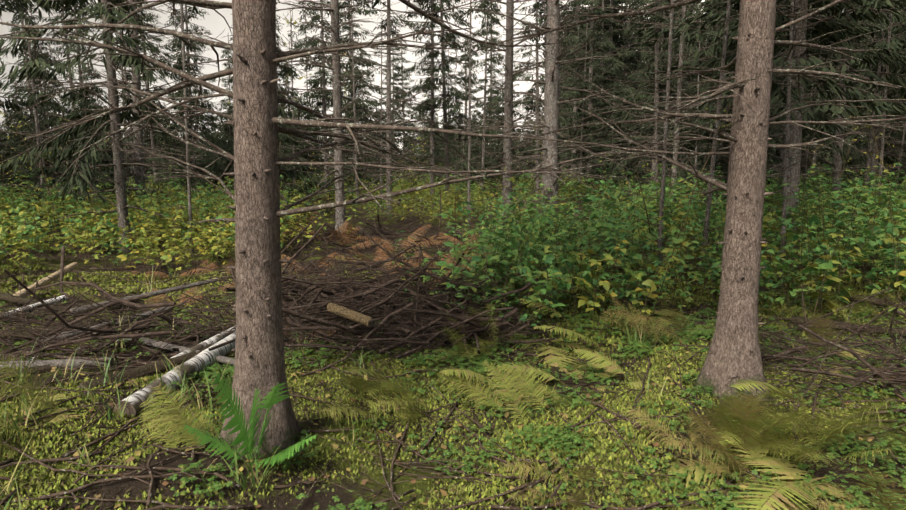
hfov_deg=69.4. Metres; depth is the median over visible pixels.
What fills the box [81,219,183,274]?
raspberry bush
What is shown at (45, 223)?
raspberry bush
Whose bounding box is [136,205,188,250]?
raspberry bush
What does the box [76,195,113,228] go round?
raspberry bush
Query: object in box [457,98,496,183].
young spruce tree
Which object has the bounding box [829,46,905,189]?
young spruce tree
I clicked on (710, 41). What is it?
spruce tree
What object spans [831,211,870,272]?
raspberry bush
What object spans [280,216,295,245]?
raspberry bush
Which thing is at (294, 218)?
raspberry bush
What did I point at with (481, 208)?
raspberry bush
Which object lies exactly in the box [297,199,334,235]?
raspberry bush
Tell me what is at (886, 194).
raspberry bush
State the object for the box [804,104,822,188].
birch sapling
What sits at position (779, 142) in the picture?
spruce tree
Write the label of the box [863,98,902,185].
birch sapling
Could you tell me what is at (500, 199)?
raspberry bush
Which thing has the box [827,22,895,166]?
spruce tree
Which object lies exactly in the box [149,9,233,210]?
young spruce tree
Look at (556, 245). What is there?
raspberry bush
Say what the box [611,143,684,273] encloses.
tree sapling
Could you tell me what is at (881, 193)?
raspberry bush
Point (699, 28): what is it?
spruce tree
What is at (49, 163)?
young spruce tree
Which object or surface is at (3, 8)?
spruce tree
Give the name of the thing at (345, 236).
dead ferns
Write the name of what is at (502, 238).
raspberry bush
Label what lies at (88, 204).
raspberry bush
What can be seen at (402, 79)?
spruce tree
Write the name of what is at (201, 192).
raspberry bush
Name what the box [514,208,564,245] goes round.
raspberry bush
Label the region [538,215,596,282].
raspberry bush
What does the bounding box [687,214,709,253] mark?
raspberry bush
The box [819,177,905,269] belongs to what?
raspberry bush
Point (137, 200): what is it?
raspberry bush
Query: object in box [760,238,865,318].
raspberry bush
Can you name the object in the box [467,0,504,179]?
spruce tree
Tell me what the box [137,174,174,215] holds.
raspberry bush
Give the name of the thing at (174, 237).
raspberry bush
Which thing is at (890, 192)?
raspberry bush
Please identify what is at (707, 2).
spruce tree
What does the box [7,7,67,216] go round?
spruce tree
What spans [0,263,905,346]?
moss shoots
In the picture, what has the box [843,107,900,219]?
tree sapling
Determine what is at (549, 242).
raspberry bush
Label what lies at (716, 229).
raspberry bush
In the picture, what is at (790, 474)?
fern
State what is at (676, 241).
raspberry bush
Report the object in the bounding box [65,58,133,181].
young spruce tree
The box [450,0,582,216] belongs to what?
spruce tree
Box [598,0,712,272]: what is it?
spruce tree
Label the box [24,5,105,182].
spruce tree
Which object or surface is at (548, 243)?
raspberry bush
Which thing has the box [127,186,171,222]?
raspberry bush
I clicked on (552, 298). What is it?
raspberry bush
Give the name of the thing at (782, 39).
spruce tree
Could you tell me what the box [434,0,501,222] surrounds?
spruce tree
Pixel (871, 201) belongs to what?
raspberry bush
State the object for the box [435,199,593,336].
raspberry bush
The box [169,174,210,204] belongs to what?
raspberry bush
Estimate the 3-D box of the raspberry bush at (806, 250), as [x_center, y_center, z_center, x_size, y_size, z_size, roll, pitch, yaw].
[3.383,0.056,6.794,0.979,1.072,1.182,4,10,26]
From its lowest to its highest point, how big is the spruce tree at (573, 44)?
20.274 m
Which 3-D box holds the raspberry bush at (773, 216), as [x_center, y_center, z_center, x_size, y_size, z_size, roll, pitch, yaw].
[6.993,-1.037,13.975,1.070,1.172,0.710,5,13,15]
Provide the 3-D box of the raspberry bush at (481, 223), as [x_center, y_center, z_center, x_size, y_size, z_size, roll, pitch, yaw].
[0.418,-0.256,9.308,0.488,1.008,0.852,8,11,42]
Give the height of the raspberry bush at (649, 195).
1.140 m
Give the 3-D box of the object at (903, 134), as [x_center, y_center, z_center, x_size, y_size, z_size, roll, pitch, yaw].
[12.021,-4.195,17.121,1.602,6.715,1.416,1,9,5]
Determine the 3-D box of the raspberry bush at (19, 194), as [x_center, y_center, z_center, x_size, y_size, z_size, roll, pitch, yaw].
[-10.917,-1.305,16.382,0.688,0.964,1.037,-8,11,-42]
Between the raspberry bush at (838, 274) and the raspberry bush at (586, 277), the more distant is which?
the raspberry bush at (838, 274)
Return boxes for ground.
[0,160,905,509]
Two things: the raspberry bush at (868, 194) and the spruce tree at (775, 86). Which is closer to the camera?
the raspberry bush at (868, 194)
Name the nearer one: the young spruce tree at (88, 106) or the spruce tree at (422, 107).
the spruce tree at (422, 107)
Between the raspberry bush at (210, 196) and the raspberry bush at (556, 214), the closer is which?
the raspberry bush at (556, 214)
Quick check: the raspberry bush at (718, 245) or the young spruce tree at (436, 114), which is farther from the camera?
the young spruce tree at (436, 114)
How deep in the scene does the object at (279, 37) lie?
16.63 m
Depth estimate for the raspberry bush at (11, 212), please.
12.83 m
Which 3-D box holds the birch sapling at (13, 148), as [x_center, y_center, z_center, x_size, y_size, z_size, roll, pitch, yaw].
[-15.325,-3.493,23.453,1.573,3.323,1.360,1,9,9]
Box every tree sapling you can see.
[0,102,60,205]
[0,120,21,190]
[17,132,77,249]
[47,118,74,224]
[410,124,444,197]
[412,92,429,181]
[484,157,515,226]
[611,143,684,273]
[670,94,733,235]
[827,115,865,177]
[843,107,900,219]
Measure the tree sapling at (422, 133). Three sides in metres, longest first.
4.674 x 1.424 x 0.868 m
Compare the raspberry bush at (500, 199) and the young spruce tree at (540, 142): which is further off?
the young spruce tree at (540, 142)
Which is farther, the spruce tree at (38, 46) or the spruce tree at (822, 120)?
the spruce tree at (38, 46)
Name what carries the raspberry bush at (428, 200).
on the ground
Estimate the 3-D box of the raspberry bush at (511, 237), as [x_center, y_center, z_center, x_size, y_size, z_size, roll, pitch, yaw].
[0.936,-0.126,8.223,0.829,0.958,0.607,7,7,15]
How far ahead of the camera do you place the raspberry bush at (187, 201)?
14.58 m
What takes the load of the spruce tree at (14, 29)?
on the ground
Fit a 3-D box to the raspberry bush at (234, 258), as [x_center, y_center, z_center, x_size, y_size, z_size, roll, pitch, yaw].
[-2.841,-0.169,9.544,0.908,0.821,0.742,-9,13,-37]
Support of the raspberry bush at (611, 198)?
on the ground
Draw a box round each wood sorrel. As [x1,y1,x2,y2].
[0,283,905,381]
[149,328,905,509]
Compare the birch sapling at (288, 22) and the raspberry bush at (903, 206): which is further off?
the birch sapling at (288, 22)
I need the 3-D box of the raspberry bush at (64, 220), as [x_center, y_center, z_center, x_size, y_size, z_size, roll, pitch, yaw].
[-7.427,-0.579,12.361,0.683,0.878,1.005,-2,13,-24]
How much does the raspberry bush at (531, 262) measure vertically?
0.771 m
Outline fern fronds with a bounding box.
[346,298,820,509]
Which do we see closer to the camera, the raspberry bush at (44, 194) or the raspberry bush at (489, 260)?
the raspberry bush at (489, 260)
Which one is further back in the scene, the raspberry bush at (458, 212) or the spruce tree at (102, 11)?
the raspberry bush at (458, 212)
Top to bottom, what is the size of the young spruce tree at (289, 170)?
6.261 m
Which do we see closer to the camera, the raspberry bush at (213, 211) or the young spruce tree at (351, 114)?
the raspberry bush at (213, 211)
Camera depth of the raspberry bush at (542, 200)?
9.91 m
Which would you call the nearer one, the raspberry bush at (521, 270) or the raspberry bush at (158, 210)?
the raspberry bush at (521, 270)
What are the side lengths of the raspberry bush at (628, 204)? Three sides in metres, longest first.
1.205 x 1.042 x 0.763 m
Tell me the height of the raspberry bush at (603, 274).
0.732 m
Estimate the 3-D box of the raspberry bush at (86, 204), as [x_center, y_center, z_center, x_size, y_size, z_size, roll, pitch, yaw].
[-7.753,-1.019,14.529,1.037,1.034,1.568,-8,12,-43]
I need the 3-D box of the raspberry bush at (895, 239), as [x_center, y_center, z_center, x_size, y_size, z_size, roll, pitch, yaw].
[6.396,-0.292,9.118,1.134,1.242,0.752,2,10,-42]
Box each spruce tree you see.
[0,0,88,188]
[0,0,218,252]
[0,0,635,459]
[0,30,93,205]
[0,95,43,184]
[0,96,49,199]
[0,128,12,181]
[1,3,57,185]
[5,74,27,148]
[12,70,173,224]
[16,13,59,138]
[19,36,61,136]
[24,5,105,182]
[27,119,65,181]
[50,0,211,205]
[52,2,99,123]
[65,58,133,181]
[66,72,113,181]
[101,0,193,189]
[107,4,149,185]
[129,136,152,173]
[141,80,157,145]
[144,100,178,181]
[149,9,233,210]
[161,2,220,170]
[161,125,207,192]
[187,58,205,131]
[191,83,233,190]
[205,138,233,176]
[209,37,233,152]
[218,37,233,161]
[227,33,334,219]
[276,0,420,234]
[278,76,302,177]
[280,63,303,116]
[281,99,323,195]
[285,0,365,196]
[296,0,400,172]
[307,135,323,175]
[308,60,331,173]
[310,118,331,173]
[315,93,368,180]
[316,128,347,176]
[327,33,398,200]
[328,148,361,192]
[342,0,434,212]
[359,136,385,187]
[372,0,905,405]
[374,42,412,164]
[379,147,403,178]
[382,119,407,177]
[391,0,514,206]
[391,41,426,171]
[394,0,468,207]
[396,100,455,185]
[401,131,414,171]
[407,120,449,181]
[412,110,441,175]
[421,58,440,120]
[434,119,463,176]
[436,77,474,175]
[439,46,457,120]
[441,0,643,229]
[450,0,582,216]
[452,137,501,194]
[453,33,480,121]
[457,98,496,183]
[460,88,517,188]
[465,0,504,193]
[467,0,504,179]
[477,81,533,192]
[486,73,501,161]
[488,0,612,213]
[489,0,582,198]
[499,122,528,169]
[500,58,521,135]
[514,116,541,181]
[528,108,543,178]
[539,0,614,188]
[541,35,573,152]
[541,131,582,181]
[558,123,598,183]
[559,0,620,134]
[559,0,636,190]
[559,0,638,164]
[559,0,669,166]
[559,2,608,194]
[560,107,581,178]
[561,105,633,187]
[568,86,650,198]
[569,0,638,177]
[583,0,707,191]
[599,0,650,177]
[605,0,699,179]
[607,1,652,130]
[616,91,650,183]
[617,19,648,174]
[621,28,682,182]
[626,0,708,180]
[628,0,905,241]
[632,0,711,184]
[632,107,679,189]
[639,0,770,188]
[640,0,852,178]
[665,35,713,184]
[667,74,731,196]
[677,0,739,91]
[679,0,736,170]
[681,93,773,222]
[696,126,783,209]
[701,0,839,141]
[704,4,828,158]
[766,132,780,189]
[767,0,824,187]
[773,0,905,208]
[774,47,847,164]
[776,15,847,177]
[778,7,830,170]
[800,10,845,172]
[800,112,869,196]
[800,114,831,183]
[801,117,833,181]
[809,0,905,181]
[813,0,905,187]
[825,2,905,177]
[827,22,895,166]
[828,2,902,148]
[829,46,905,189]
[830,3,873,138]
[830,123,867,187]
[863,5,905,168]
[864,12,905,175]
[868,0,905,190]
[883,31,905,180]
[887,30,905,153]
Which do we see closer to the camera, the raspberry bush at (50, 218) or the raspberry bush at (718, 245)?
the raspberry bush at (718, 245)
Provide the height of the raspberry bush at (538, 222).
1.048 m
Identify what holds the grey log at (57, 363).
on the ground
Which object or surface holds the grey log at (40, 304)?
on the ground
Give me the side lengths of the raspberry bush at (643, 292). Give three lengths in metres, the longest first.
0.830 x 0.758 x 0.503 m
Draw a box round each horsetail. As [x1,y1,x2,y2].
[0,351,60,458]
[74,290,157,317]
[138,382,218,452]
[219,301,235,325]
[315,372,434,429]
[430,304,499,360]
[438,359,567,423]
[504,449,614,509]
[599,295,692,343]
[700,384,903,470]
[759,312,845,354]
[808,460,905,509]
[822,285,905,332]
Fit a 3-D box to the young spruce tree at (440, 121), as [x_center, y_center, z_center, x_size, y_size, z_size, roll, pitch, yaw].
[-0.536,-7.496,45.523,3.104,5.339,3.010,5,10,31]
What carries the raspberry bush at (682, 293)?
on the ground
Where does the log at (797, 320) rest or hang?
on the ground
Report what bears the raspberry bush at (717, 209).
on the ground
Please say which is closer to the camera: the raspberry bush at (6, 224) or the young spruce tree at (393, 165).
the raspberry bush at (6, 224)
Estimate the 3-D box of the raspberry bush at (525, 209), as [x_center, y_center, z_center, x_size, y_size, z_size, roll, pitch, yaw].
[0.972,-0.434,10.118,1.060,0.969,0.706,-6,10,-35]
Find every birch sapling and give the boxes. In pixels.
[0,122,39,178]
[278,11,311,157]
[328,52,365,146]
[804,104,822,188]
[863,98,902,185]
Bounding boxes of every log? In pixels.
[0,293,62,305]
[0,295,66,316]
[0,322,101,340]
[0,357,113,368]
[0,365,49,379]
[13,262,77,296]
[15,299,144,321]
[41,306,172,341]
[69,278,218,313]
[77,352,195,388]
[114,331,235,415]
[140,337,234,364]
[171,325,235,357]
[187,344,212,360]
[327,302,374,326]
[790,316,905,336]
[849,294,905,309]
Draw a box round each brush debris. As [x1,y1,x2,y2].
[0,246,235,381]
[281,190,505,260]
[654,275,905,418]
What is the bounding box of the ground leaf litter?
[0,274,901,509]
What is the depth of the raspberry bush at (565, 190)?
11.39 m
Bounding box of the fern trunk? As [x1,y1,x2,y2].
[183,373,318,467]
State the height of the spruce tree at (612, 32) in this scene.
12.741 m
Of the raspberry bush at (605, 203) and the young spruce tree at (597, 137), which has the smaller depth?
the raspberry bush at (605, 203)
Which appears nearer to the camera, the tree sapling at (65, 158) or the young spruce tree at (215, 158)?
the tree sapling at (65, 158)
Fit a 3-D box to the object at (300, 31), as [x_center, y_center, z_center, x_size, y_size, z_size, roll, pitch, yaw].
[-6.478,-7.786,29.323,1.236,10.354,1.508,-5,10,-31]
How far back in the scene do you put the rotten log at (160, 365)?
4.58 m
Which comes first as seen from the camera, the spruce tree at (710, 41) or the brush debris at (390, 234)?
the brush debris at (390, 234)
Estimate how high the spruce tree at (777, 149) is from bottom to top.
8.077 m
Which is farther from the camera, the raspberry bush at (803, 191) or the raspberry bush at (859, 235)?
the raspberry bush at (803, 191)
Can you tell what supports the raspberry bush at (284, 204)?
on the ground
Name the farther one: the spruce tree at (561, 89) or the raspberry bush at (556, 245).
the spruce tree at (561, 89)
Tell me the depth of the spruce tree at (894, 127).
35.19 m
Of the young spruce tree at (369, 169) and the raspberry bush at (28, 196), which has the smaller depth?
the raspberry bush at (28, 196)
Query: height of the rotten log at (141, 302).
0.137 m
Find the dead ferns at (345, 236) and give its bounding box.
[11,211,771,509]
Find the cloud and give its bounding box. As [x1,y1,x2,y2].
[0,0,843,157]
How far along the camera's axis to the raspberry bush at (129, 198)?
15.34 m
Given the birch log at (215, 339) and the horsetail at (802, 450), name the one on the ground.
the birch log at (215, 339)
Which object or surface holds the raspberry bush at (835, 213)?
on the ground
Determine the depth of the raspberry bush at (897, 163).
13.62 m
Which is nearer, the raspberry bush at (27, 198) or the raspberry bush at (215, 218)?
the raspberry bush at (215, 218)
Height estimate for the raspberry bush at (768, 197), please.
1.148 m
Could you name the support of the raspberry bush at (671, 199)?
on the ground
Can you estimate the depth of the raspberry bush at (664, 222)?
10.65 m
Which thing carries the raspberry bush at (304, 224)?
on the ground
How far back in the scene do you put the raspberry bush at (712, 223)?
10.67 m
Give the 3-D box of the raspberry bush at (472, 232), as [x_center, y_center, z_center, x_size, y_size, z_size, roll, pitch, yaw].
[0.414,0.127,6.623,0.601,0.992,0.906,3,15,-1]
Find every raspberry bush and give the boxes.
[0,175,43,223]
[0,179,49,219]
[0,184,29,211]
[0,188,17,218]
[0,188,66,251]
[0,191,27,249]
[0,193,25,222]
[0,205,22,248]
[0,206,33,275]
[0,211,53,261]
[0,222,34,260]
[0,223,35,271]
[0,225,7,252]
[0,227,13,264]
[2,189,17,232]
[6,202,23,260]
[7,172,62,226]
[8,192,71,252]
[8,203,49,232]
[10,186,46,225]
[10,190,44,212]
[11,202,90,259]
[14,200,83,263]
[16,195,81,240]
[17,176,58,221]
[21,205,83,253]
[22,196,86,240]
[24,202,41,239]
[29,193,72,226]
[38,216,76,249]
[40,196,140,250]
[40,201,78,243]
[43,203,65,225]
[49,201,102,233]
[49,214,130,258]
[54,217,96,265]
[58,190,146,229]
[59,216,108,250]
[64,213,117,248]
[64,221,121,259]
[65,184,114,242]
[66,197,117,252]
[71,188,102,228]
[75,210,112,254]
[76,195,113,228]
[77,221,114,251]
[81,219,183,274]
[86,175,113,217]
[87,202,134,249]
[90,212,137,270]
[91,196,182,252]
[93,182,145,248]
[93,183,152,222]
[93,187,156,225]
[93,209,117,248]
[93,210,158,256]
[97,212,170,247]
[102,193,147,225]
[108,203,150,231]
[110,197,200,257]
[111,196,176,224]
[112,200,165,243]
[114,189,194,237]
[116,218,226,277]
[123,207,216,269]
[125,209,162,247]
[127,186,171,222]
[127,188,172,213]
[129,211,184,272]
[130,209,171,250]
[132,194,182,236]
[133,180,177,239]
[136,191,221,245]
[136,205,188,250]
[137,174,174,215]
[140,184,167,212]
[143,210,210,263]
[144,178,197,237]
[148,188,209,219]
[149,209,196,235]
[151,182,215,229]
[152,193,188,246]
[160,210,234,277]
[161,179,205,227]
[163,194,203,229]
[163,205,216,240]
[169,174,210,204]
[171,191,225,213]
[173,181,227,233]
[173,202,234,261]
[173,225,206,268]
[179,192,234,254]
[180,207,234,258]
[182,182,222,234]
[183,202,233,248]
[184,222,234,255]
[186,186,234,259]
[195,177,231,204]
[195,187,234,251]
[195,205,234,247]
[195,207,234,260]
[198,216,234,253]
[199,223,234,263]
[201,227,234,257]
[208,193,219,235]
[216,189,290,230]
[219,201,283,252]
[222,233,284,264]
[279,175,311,228]
[280,185,306,232]
[280,190,363,243]
[280,195,323,257]
[280,210,328,245]
[280,212,309,239]
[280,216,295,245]
[282,200,312,241]
[284,186,321,219]
[286,198,302,240]
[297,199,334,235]
[329,189,371,215]
[348,187,370,220]
[361,175,406,199]
[366,200,389,220]
[371,184,391,215]
[388,201,408,218]
[389,197,412,220]
[392,218,506,315]
[393,195,420,221]
[398,188,432,207]
[398,254,469,325]
[409,193,428,214]
[411,192,449,217]
[414,189,438,214]
[414,191,441,209]
[420,206,454,225]
[420,241,524,337]
[428,201,458,222]
[429,190,452,217]
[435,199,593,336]
[437,188,482,213]
[437,245,495,311]
[443,195,543,290]
[444,201,473,222]
[445,211,486,263]
[447,227,513,287]
[448,236,568,338]
[452,241,500,292]
[454,200,498,258]
[460,212,509,254]
[461,214,508,260]
[462,202,512,271]
[463,243,546,306]
[466,211,516,297]
[467,216,540,305]
[471,195,490,218]
[473,188,487,211]
[473,237,565,307]
[477,193,543,252]
[480,197,550,240]
[480,219,526,274]
[480,245,536,311]
[481,214,520,259]
[482,198,546,269]
[486,211,612,317]
[486,237,566,324]
[489,198,550,252]
[491,197,532,249]
[492,195,618,303]
[495,187,553,236]
[495,258,566,320]
[499,201,558,257]
[500,195,553,243]
[500,204,559,265]
[501,207,558,272]
[502,203,629,309]
[503,166,632,300]
[506,200,588,236]
[508,202,567,271]
[509,217,598,307]
[512,182,644,281]
[513,167,534,196]
[513,215,574,289]
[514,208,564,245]
[515,194,601,268]
[516,181,586,234]
[518,198,575,251]
[518,215,589,265]
[522,217,565,283]
[524,187,589,243]
[524,196,567,244]
[524,212,579,308]
[527,194,596,251]
[528,212,561,265]
[533,192,602,237]
[534,230,643,315]
[536,205,571,256]
[537,219,574,267]
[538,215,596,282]
[539,241,573,297]
[541,220,612,272]
[542,199,605,245]
[552,201,620,249]
[554,182,634,239]
[554,193,590,251]
[555,222,616,251]
[558,187,612,237]
[562,172,590,199]
[565,250,633,312]
[567,243,608,278]
[568,180,623,217]
[568,248,679,324]
[572,210,613,289]
[578,188,666,245]
[580,230,645,315]
[581,173,595,195]
[583,204,632,272]
[585,191,635,247]
[585,207,630,272]
[586,174,631,215]
[587,176,658,272]
[587,234,636,284]
[588,200,701,310]
[588,229,625,266]
[589,210,655,277]
[591,182,626,221]
[594,186,688,266]
[595,157,696,243]
[599,173,654,209]
[600,219,644,263]
[603,171,635,197]
[603,181,659,228]
[608,185,675,227]
[609,218,691,316]
[611,221,645,265]
[613,184,658,250]
[614,183,646,242]
[617,203,651,240]
[621,244,681,307]
[625,209,667,246]
[626,181,693,221]
[628,202,697,291]
[628,212,690,271]
[632,171,715,242]
[634,233,711,308]
[635,190,700,239]
[636,168,686,234]
[636,174,714,235]
[642,166,705,241]
[642,176,674,225]
[642,193,698,236]
[644,208,677,260]
[644,221,701,265]
[645,163,725,244]
[646,224,723,295]
[657,212,701,286]
[657,240,692,288]
[658,204,705,279]
[658,234,719,279]
[660,167,724,231]
[662,200,697,240]
[665,178,717,250]
[672,186,715,243]
[676,208,722,285]
[680,167,772,250]
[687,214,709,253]
[691,202,776,256]
[692,237,721,311]
[699,209,765,250]
[702,220,810,293]
[705,166,802,253]
[708,187,788,247]
[710,218,778,314]
[711,195,723,226]
[711,226,723,272]
[718,173,775,211]
[718,180,801,289]
[758,250,771,300]
[759,197,879,316]
[759,230,797,289]
[760,238,800,285]
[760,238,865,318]
[761,192,905,319]
[761,212,831,267]
[761,215,779,278]
[761,217,842,291]
[762,166,825,246]
[763,175,888,274]
[763,184,848,240]
[763,200,818,241]
[763,206,829,311]
[764,181,808,217]
[764,187,778,240]
[764,213,827,252]
[768,190,834,231]
[769,170,825,201]
[770,173,810,229]
[771,220,823,308]
[775,179,830,216]
[778,169,869,215]
[787,186,835,234]
[788,177,863,269]
[791,241,820,281]
[793,201,877,266]
[795,191,867,236]
[796,203,853,261]
[796,218,867,268]
[797,183,873,236]
[802,167,905,279]
[804,188,904,299]
[806,164,905,259]
[806,187,871,259]
[807,172,877,221]
[811,173,905,229]
[811,190,898,287]
[811,264,850,294]
[815,180,859,225]
[816,172,901,236]
[818,168,877,246]
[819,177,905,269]
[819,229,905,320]
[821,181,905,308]
[824,178,892,221]
[827,187,877,264]
[830,166,898,246]
[830,174,902,250]
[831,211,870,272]
[832,236,880,268]
[836,190,888,222]
[844,182,905,222]
[845,214,905,287]
[847,196,904,248]
[849,197,905,294]
[850,176,904,232]
[857,208,905,267]
[863,229,905,285]
[864,185,905,228]
[865,243,905,294]
[866,236,905,282]
[866,249,904,300]
[874,176,902,211]
[878,217,905,268]
[880,173,905,210]
[880,203,905,309]
[888,232,905,300]
[889,161,905,206]
[890,211,905,280]
[897,186,905,223]
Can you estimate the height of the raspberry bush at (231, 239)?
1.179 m
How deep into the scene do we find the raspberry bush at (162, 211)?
13.44 m
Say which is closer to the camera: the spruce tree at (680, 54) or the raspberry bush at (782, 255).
the raspberry bush at (782, 255)
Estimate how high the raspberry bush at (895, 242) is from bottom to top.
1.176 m
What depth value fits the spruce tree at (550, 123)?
10.91 m
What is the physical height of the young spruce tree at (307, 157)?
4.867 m
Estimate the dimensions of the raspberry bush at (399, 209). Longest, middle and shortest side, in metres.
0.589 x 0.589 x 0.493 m
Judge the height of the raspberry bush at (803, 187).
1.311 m
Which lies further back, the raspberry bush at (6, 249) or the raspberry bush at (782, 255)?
the raspberry bush at (6, 249)
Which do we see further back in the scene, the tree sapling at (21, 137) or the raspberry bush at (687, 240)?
the tree sapling at (21, 137)
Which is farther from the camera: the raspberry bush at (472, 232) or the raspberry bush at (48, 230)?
the raspberry bush at (48, 230)
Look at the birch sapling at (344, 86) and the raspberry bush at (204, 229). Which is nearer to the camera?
the raspberry bush at (204, 229)
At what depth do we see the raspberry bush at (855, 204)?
10.25 m
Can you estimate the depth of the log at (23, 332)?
5.51 m
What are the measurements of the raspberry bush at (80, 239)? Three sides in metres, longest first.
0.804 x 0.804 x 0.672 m
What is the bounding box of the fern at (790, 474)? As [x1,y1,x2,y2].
[12,309,886,509]
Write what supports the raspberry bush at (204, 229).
on the ground
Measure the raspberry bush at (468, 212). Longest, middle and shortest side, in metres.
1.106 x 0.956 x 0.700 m
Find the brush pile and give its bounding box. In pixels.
[156,211,576,375]
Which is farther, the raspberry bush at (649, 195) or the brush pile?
the raspberry bush at (649, 195)
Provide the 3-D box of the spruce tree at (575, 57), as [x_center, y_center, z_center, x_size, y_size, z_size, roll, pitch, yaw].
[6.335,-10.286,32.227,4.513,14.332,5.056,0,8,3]
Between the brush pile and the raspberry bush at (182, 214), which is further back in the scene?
the raspberry bush at (182, 214)
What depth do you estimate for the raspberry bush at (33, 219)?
12.14 m
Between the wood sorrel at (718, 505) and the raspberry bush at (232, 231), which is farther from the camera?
the raspberry bush at (232, 231)
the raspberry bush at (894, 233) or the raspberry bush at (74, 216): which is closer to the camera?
the raspberry bush at (894, 233)
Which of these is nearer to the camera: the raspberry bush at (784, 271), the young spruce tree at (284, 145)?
the raspberry bush at (784, 271)
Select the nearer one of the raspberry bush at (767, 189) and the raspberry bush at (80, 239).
the raspberry bush at (80, 239)
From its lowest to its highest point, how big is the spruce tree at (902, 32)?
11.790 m
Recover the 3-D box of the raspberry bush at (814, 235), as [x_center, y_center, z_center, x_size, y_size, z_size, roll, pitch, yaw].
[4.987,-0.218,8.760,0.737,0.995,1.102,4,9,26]
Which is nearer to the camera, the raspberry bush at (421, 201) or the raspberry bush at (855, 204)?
the raspberry bush at (855, 204)
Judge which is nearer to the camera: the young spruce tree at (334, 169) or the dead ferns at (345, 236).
the dead ferns at (345, 236)
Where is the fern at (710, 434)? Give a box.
[625,390,772,485]
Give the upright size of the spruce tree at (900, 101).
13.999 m
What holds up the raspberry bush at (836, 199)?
on the ground
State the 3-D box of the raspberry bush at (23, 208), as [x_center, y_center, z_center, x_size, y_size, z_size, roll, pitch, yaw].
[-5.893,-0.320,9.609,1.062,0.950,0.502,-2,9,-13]
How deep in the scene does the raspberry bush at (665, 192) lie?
13.42 m
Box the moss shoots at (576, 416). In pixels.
[0,335,905,509]
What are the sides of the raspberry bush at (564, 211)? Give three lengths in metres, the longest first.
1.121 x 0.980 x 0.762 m
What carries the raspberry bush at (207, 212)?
on the ground
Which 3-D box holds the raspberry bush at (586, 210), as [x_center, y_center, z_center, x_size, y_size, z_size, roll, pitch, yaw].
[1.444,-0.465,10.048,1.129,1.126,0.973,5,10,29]
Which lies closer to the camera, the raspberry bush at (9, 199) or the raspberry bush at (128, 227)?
the raspberry bush at (128, 227)
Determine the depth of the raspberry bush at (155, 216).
11.90 m
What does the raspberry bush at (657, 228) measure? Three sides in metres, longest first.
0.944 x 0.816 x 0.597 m
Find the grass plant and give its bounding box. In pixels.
[0,243,904,509]
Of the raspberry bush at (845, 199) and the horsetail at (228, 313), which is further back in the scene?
the raspberry bush at (845, 199)
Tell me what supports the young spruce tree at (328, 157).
on the ground
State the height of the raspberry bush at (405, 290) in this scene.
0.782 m
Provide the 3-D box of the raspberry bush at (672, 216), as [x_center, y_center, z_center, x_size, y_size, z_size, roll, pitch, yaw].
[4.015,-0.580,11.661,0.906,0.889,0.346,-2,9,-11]
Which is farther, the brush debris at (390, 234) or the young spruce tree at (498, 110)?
the young spruce tree at (498, 110)
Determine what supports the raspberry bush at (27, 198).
on the ground
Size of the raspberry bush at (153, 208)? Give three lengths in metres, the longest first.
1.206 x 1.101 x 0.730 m
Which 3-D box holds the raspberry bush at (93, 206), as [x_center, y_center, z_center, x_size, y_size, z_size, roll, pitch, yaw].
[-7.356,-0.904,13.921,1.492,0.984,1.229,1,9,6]
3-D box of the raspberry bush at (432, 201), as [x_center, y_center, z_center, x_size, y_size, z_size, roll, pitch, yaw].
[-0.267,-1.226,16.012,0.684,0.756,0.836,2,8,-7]
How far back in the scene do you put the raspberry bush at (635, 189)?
11.92 m
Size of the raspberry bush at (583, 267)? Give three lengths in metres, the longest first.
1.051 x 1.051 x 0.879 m
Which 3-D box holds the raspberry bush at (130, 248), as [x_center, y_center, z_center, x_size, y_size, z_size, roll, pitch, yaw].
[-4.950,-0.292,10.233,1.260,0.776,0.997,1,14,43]
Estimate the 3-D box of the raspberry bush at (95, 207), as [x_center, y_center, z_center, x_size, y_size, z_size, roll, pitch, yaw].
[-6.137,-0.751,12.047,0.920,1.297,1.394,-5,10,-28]
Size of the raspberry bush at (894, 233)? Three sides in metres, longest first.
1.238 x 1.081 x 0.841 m
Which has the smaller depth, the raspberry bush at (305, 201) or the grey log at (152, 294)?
the grey log at (152, 294)
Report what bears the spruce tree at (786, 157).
on the ground
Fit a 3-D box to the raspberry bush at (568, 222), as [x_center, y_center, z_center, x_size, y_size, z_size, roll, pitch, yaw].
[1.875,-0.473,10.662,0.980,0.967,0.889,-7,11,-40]

